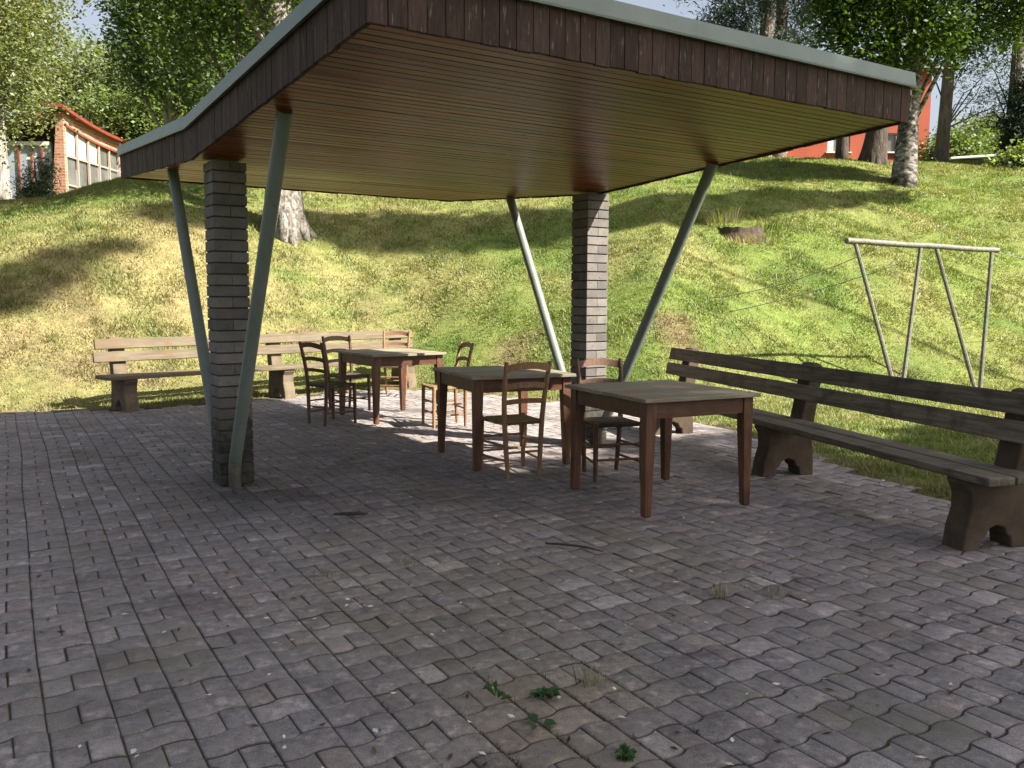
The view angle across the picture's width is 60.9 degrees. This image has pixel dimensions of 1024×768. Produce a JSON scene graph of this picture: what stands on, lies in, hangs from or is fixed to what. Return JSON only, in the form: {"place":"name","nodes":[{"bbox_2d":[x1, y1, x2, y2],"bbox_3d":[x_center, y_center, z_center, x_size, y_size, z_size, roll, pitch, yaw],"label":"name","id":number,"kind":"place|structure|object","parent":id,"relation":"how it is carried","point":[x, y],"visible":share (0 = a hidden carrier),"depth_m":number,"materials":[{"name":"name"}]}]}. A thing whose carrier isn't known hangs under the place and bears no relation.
{"place":"outdoors","nodes":[
{"label":"outdoors","id":0,"kind":"place"},
{"bbox_2d":[0,389,1023,767],"bbox_3d":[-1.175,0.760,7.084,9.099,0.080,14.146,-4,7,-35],"label":"paved patio","id":1,"kind":"structure","parent":0,"point":[550,506],"depth_m":4.10,"materials":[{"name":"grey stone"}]},
{"bbox_2d":[92,329,416,412],"bbox_3d":[-3.326,-0.265,12.445,5.001,0.927,0.548,-5,8,-45],"label":"bench","id":2,"kind":"object","parent":1,"relation":"on","point":[124,395],"visible":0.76,"depth_m":11.61,"materials":[{"name":"brown wood"}]},
{"bbox_2d":[311,568,333,577],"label":"grass tuft","id":3,"kind":"object","parent":1,"relation":"on","point":[321,573],"visible":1,"depth_m":4.53,"materials":[{"name":"plant"}]},
{"bbox_2d":[298,341,356,425],"bbox_3d":[-2.083,-0.018,9.809,0.429,0.930,0.508,5,7,40],"label":"chair","id":4,"kind":"object","parent":1,"relation":"on","point":[326,384],"visible":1,"depth_m":9.75,"materials":[{"name":"brown wood"}]},
{"bbox_2d":[321,335,370,409],"bbox_3d":[-2.103,-0.137,11.009,0.429,0.930,0.508,-5,8,-42],"label":"chair","id":5,"kind":"object","parent":1,"relation":"on","point":[351,376],"visible":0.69,"depth_m":11.00,"materials":[{"name":"brown wood"}]},
{"bbox_2d":[333,512,367,516],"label":"twig","id":6,"kind":"object","parent":1,"relation":"on","point":[350,513],"visible":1,"depth_m":5.72,"materials":[{"name":"brown plant"}]},
{"bbox_2d":[334,348,446,424],"bbox_3d":[-1.450,0.003,10.352,0.951,0.785,1.061,-4,7,-35],"label":"table","id":7,"kind":"object","parent":1,"relation":"on","point":[376,360],"visible":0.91,"depth_m":10.07,"materials":[{"name":"brown wood"}]},
{"bbox_2d":[380,331,410,393],"bbox_3d":[-1.723,-0.298,12.634,0.429,0.930,0.508,1,6,7],"label":"chair","id":8,"kind":"object","parent":1,"relation":"on","point":[407,344],"visible":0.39,"depth_m":12.79,"materials":[{"name":"brown wood"}]},
{"bbox_2d":[400,557,421,565],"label":"grass tuft","id":9,"kind":"object","parent":1,"relation":"on","point":[405,559],"visible":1,"depth_m":4.72,"materials":[{"name":"green plant"}]},
{"bbox_2d":[422,341,474,428],"bbox_3d":[-0.708,-0.002,9.708,0.508,0.930,0.429,-2,6,-23],"label":"chair","id":10,"kind":"object","parent":1,"relation":"on","point":[433,401],"visible":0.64,"depth_m":9.65,"materials":[{"name":"brown wood"}]},
{"bbox_2d":[482,680,510,699],"bbox_3d":[-0.051,1.096,3.103,0.092,0.056,0.066,4,7,34],"label":"weed","id":11,"kind":"object","parent":1,"relation":"on","point":[489,688],"visible":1,"depth_m":3.10,"materials":[{"name":"green plant"}]},
{"bbox_2d":[46,431,952,767],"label":"petal litter","id":12,"kind":"object","parent":1,"relation":"on","point":[444,631],"visible":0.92,"depth_m":3.22,"materials":[{"name":"white plant"}]},
{"bbox_2d":[432,365,575,471],"bbox_3d":[-0.091,0.271,7.725,0.951,0.785,1.061,-2,6,-23],"label":"table","id":13,"kind":"object","parent":1,"relation":"on","point":[477,382],"visible":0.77,"depth_m":7.41,"materials":[{"name":"brown wood"}]},
{"bbox_2d":[4,406,1016,767],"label":"dry leaf litter","id":14,"kind":"object","parent":1,"relation":"on","point":[584,642],"visible":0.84,"depth_m":3.46,"materials":[{"name":"brown plant"}]},
{"bbox_2d":[32,481,988,767],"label":"joint moss","id":15,"kind":"object","parent":1,"relation":"on","point":[508,651],"visible":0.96,"depth_m":3.51,"materials":[{"name":"green plant"}]},
{"bbox_2d":[480,361,551,478],"bbox_3d":[0.027,0.267,7.046,0.429,0.930,0.508,-3,6,-27],"label":"chair","id":16,"kind":"object","parent":1,"relation":"on","point":[504,420],"visible":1,"depth_m":6.92,"materials":[{"name":"brown wood"}]},
{"bbox_2d":[116,0,918,488],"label":"shelter","id":17,"kind":"object","parent":1,"relation":"on","point":[588,106],"visible":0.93,"depth_m":5.52,"materials":[{"name":"wood"}]},
{"bbox_2d":[526,713,556,730],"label":"weed","id":18,"kind":"object","parent":1,"relation":"on","point":[533,717],"visible":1,"depth_m":2.94,"materials":[{"name":"green plant"}]},
{"bbox_2d":[529,686,560,699],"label":"weed","id":19,"kind":"object","parent":1,"relation":"on","point":[552,691],"visible":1,"depth_m":3.14,"materials":[{"name":"green plant"}]},
{"bbox_2d":[545,542,603,551],"bbox_3d":[0.360,0.929,5.000,0.355,0.024,0.034,3,6,23],"label":"twig","id":20,"kind":"object","parent":1,"relation":"on","point":[572,545],"visible":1,"depth_m":5.00,"materials":[{"name":"brown plant"}]},
{"bbox_2d":[565,656,610,687],"bbox_3d":[0.284,1.066,3.247,0.164,0.117,0.169,2,6,20],"label":"grass tuft","id":21,"kind":"object","parent":1,"relation":"on","point":[585,679],"visible":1,"depth_m":3.24,"materials":[{"name":"plant"}]},
{"bbox_2d":[575,358,639,481],"bbox_3d":[0.775,0.272,7.030,0.429,0.930,0.508,-1,6,-16],"label":"chair","id":22,"kind":"object","parent":1,"relation":"on","point":[619,421],"visible":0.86,"depth_m":7.09,"materials":[{"name":"brown wood"}]},
{"bbox_2d":[615,743,636,761],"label":"weed","id":23,"kind":"object","parent":1,"relation":"on","point":[625,749],"visible":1,"depth_m":2.73,"materials":[{"name":"green plant"}]},
{"bbox_2d":[564,380,760,517],"bbox_3d":[1.043,0.423,6.247,0.951,0.785,1.061,-3,6,-26],"label":"table","id":24,"kind":"object","parent":1,"relation":"on","point":[650,402],"visible":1,"depth_m":5.97,"materials":[{"name":"brown wood"}]},
{"bbox_2d":[703,580,731,599],"bbox_3d":[1.009,0.995,4.236,0.158,0.068,0.170,2,6,21],"label":"grass tuft","id":25,"kind":"object","parent":1,"relation":"on","point":[718,592],"visible":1,"depth_m":4.25,"materials":[{"name":"plant"}]},
{"bbox_2d":[765,584,789,598],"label":"grass tuft","id":26,"kind":"object","parent":1,"relation":"on","point":[777,591],"visible":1,"depth_m":4.26,"materials":[{"name":"green plant"}]},
{"bbox_2d":[656,347,1023,551],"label":"bench","id":27,"kind":"object","parent":1,"relation":"on","point":[985,497],"visible":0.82,"depth_m":5.85,"materials":[{"name":"brown wood"}]},
{"bbox_2d":[0,155,1023,500],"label":"grass slope","id":28,"kind":"structure","parent":0,"point":[752,254],"depth_m":15.59,"materials":[{"name":"green plant"}]},
{"bbox_2d":[3,152,65,198],"bbox_3d":[-16.913,-6.736,30.972,2.443,3.038,2.268,-3,7,-32],"label":"bush","id":29,"kind":"object","parent":28,"relation":"on","point":[33,188],"visible":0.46,"depth_m":30.79,"materials":[{"name":"green plant"}]},
{"bbox_2d":[0,0,73,199],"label":"birch tree","id":30,"kind":"object","parent":28,"relation":"on","point":[5,190],"visible":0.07,"depth_m":32.25,"materials":[{"name":"green plant"}]},
{"bbox_2d":[0,0,100,189],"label":"birch tree","id":31,"kind":"object","parent":28,"relation":"on","point":[10,74],"visible":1,"depth_m":14.65,"materials":[{"name":"green plant"}]},
{"bbox_2d":[4,102,127,198],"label":"brick building","id":32,"kind":"structure","parent":28,"relation":"on","point":[81,152],"depth_m":34.33,"materials":[{"name":"red paint"}]},
{"bbox_2d":[65,126,77,190],"bbox_3d":[-17.258,-8.079,34.122,0.110,3.815,0.855,0,6,0],"label":"window","id":33,"kind":"structure","parent":32,"relation":"in","point":[70,146],"depth_m":34.11,"materials":[{"name":"beige paint"}]},
{"bbox_2d":[75,133,87,188],"bbox_3d":[-17.237,-8.110,34.993,0.110,3.705,0.855,0,6,0],"label":"window","id":34,"kind":"structure","parent":32,"relation":"in","point":[80,142],"depth_m":34.92,"materials":[{"name":"beige paint"}]},
{"bbox_2d":[86,140,98,184],"bbox_3d":[-17.215,-8.155,35.863,0.110,3.622,0.855,0,6,0],"label":"window","id":35,"kind":"structure","parent":32,"relation":"in","point":[91,147],"depth_m":35.73,"materials":[{"name":"beige paint"}]},
{"bbox_2d":[97,145,108,181],"bbox_3d":[-17.194,-8.215,36.731,0.110,3.568,0.855,0,6,0],"label":"window","id":36,"kind":"structure","parent":32,"relation":"in","point":[102,152],"depth_m":36.63,"materials":[{"name":"beige paint"}]},
{"bbox_2d":[107,150,118,179],"bbox_3d":[-17.173,-8.288,37.598,0.110,3.542,0.855,0,6,0],"label":"window","id":37,"kind":"structure","parent":32,"relation":"in","point":[112,161],"depth_m":37.46,"materials":[{"name":"beige paint"}]},
{"bbox_2d":[117,157,120,176],"bbox_3d":[-17.152,-8.373,38.464,0.110,3.540,0.855,0,6,0],"label":"window","id":38,"kind":"structure","parent":32,"relation":"in","point":[118,158],"depth_m":37.93,"materials":[{"name":"beige paint"}]},
{"bbox_2d":[12,27,133,183],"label":"tree","id":39,"kind":"object","parent":28,"relation":"on","point":[88,74],"visible":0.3,"depth_m":44.21,"materials":[{"name":"green plant"}]},
{"bbox_2d":[65,67,189,152],"bbox_3d":[-16.700,-10.898,39.189,6.548,6.515,5.207,0,6,0],"label":"tree","id":40,"kind":"object","parent":28,"relation":"on","point":[136,121],"visible":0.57,"depth_m":37.95,"materials":[{"name":"green plant"}]},
{"bbox_2d":[89,1,214,101],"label":"tree","id":41,"kind":"object","parent":28,"relation":"on","point":[111,60],"depth_m":48.99,"materials":[{"name":"green plant"}]},
{"bbox_2d":[78,0,252,127],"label":"tree","id":42,"kind":"object","parent":28,"relation":"on","point":[171,88],"visible":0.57,"depth_m":26.45,"materials":[{"name":"green plant"}]},
{"bbox_2d":[148,2,264,116],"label":"tree","id":43,"kind":"object","parent":28,"relation":"on","point":[196,87],"visible":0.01,"depth_m":46.46,"materials":[{"name":"green plant"}]},
{"bbox_2d":[97,0,317,245],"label":"tree","id":44,"kind":"object","parent":28,"relation":"on","point":[293,227],"visible":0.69,"depth_m":17.33,"materials":[{"name":"green plant"}]},
{"bbox_2d":[183,0,301,90],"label":"tree","id":45,"kind":"object","parent":28,"relation":"on","point":[243,48],"visible":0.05,"depth_m":43.18,"materials":[{"name":"green plant"}]},
{"bbox_2d":[699,204,747,223],"bbox_3d":[4.383,-3.502,17.872,1.094,0.417,1.130,5,7,40],"label":"grass tuft","id":46,"kind":"object","parent":28,"relation":"on","point":[727,219],"visible":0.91,"depth_m":17.68,"materials":[{"name":"green plant"}]},
{"bbox_2d":[663,0,804,156],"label":"pine tree","id":47,"kind":"object","parent":28,"relation":"on","point":[764,13],"visible":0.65,"depth_m":38.32,"materials":[{"name":"green plant"}]},
{"bbox_2d":[718,226,764,243],"bbox_3d":[4.606,-2.887,17.717,1.352,0.610,1.290,0,6,0],"label":"tree stump","id":48,"kind":"object","parent":28,"relation":"on","point":[752,232],"visible":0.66,"depth_m":17.29,"materials":[{"name":"brown wood"}]},
{"bbox_2d":[724,231,781,243],"bbox_3d":[4.754,-2.874,17.126,1.161,0.240,1.147,0,6,0],"label":"grass tuft","id":49,"kind":"object","parent":28,"relation":"on","point":[753,239],"visible":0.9,"depth_m":16.87,"materials":[{"name":"green plant"}]},
{"bbox_2d":[742,212,792,230],"bbox_3d":[5.229,-3.343,17.982,1.087,0.360,1.261,5,8,42],"label":"grass tuft","id":50,"kind":"object","parent":28,"relation":"on","point":[776,226],"visible":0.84,"depth_m":17.77,"materials":[{"name":"green plant"}]},
{"bbox_2d":[755,0,829,157],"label":"pine tree","id":51,"kind":"object","parent":28,"relation":"on","point":[798,16],"visible":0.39,"depth_m":39.34,"materials":[{"name":"green plant"}]},
{"bbox_2d":[835,27,854,158],"bbox_3d":[10.672,-12.991,27.492,6.177,12.489,6.166,0,6,0],"label":"tree","id":52,"kind":"object","parent":28,"relation":"on","point":[842,148],"visible":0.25,"depth_m":28.21,"materials":[{"name":"brown plant"}]},
{"bbox_2d":[787,68,938,161],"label":"red building","id":53,"kind":"structure","parent":28,"relation":"on","point":[826,149],"depth_m":44.02,"materials":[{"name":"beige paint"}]},
{"bbox_2d":[825,137,851,152],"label":"window","id":54,"kind":"structure","parent":53,"relation":"in","point":[831,145],"depth_m":44.14,"materials":[{"name":"beige paint"}]},
{"bbox_2d":[887,133,896,152],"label":"window","id":55,"kind":"structure","parent":53,"relation":"in","point":[891,143],"depth_m":44.14,"materials":[{"name":"beige paint"}]},
{"bbox_2d":[712,238,1023,397],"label":"clothesline frame","id":56,"kind":"object","parent":28,"relation":"on","point":[919,246],"visible":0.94,"depth_m":12.88,"materials":[{"name":"paint"}]},
{"bbox_2d":[858,6,902,164],"bbox_3d":[13.168,-12.864,26.931,7.868,13.293,6.720,0,6,0],"label":"tree","id":57,"kind":"object","parent":28,"relation":"on","point":[874,149],"visible":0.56,"depth_m":27.08,"materials":[{"name":"brown plant"}]},
{"bbox_2d":[789,0,1023,187],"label":"birch tree","id":58,"kind":"object","parent":28,"relation":"on","point":[955,32],"visible":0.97,"depth_m":21.28,"materials":[{"name":"green plant"}]},
{"bbox_2d":[918,123,999,161],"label":"bush","id":59,"kind":"object","parent":28,"relation":"on","point":[963,145],"visible":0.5,"depth_m":40.46,"materials":[{"name":"green plant"}]},
{"bbox_2d":[906,0,1013,161],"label":"pine tree","id":60,"kind":"object","parent":28,"relation":"on","point":[946,115],"visible":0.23,"depth_m":32.02,"materials":[{"name":"green plant"}]},
{"bbox_2d":[918,113,1004,158],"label":"bush","id":61,"kind":"object","parent":28,"relation":"on","point":[987,134],"visible":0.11,"depth_m":42.00,"materials":[{"name":"green plant"}]},
{"bbox_2d":[949,154,999,162],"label":"log","id":62,"kind":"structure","parent":28,"relation":"on","point":[979,158],"depth_m":37.80,"materials":[{"name":"beige plant"}]},
{"bbox_2d":[954,1,1023,160],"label":"pine tree","id":63,"kind":"object","parent":28,"relation":"on","point":[1014,61],"visible":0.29,"depth_m":31.03,"materials":[{"name":"green plant"}]},
{"bbox_2d":[958,106,1020,159],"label":"bush","id":64,"kind":"object","parent":28,"relation":"on","point":[985,120],"visible":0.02,"depth_m":44.42,"materials":[{"name":"green plant"}]},
{"bbox_2d":[981,126,1023,169],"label":"bush","id":65,"kind":"object","parent":28,"relation":"on","point":[1011,158],"visible":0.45,"depth_m":28.33,"materials":[{"name":"green plant"}]},
{"bbox_2d":[984,55,1023,163],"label":"conifer","id":66,"kind":"object","parent":28,"relation":"on","point":[1017,111],"visible":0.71,"depth_m":30.23,"materials":[{"name":"green plant"}]},
{"bbox_2d":[10,0,1023,185],"label":"sky","id":67,"kind":"structure","parent":0,"point":[89,21],"materials":[{"name":"white"}]}
]}

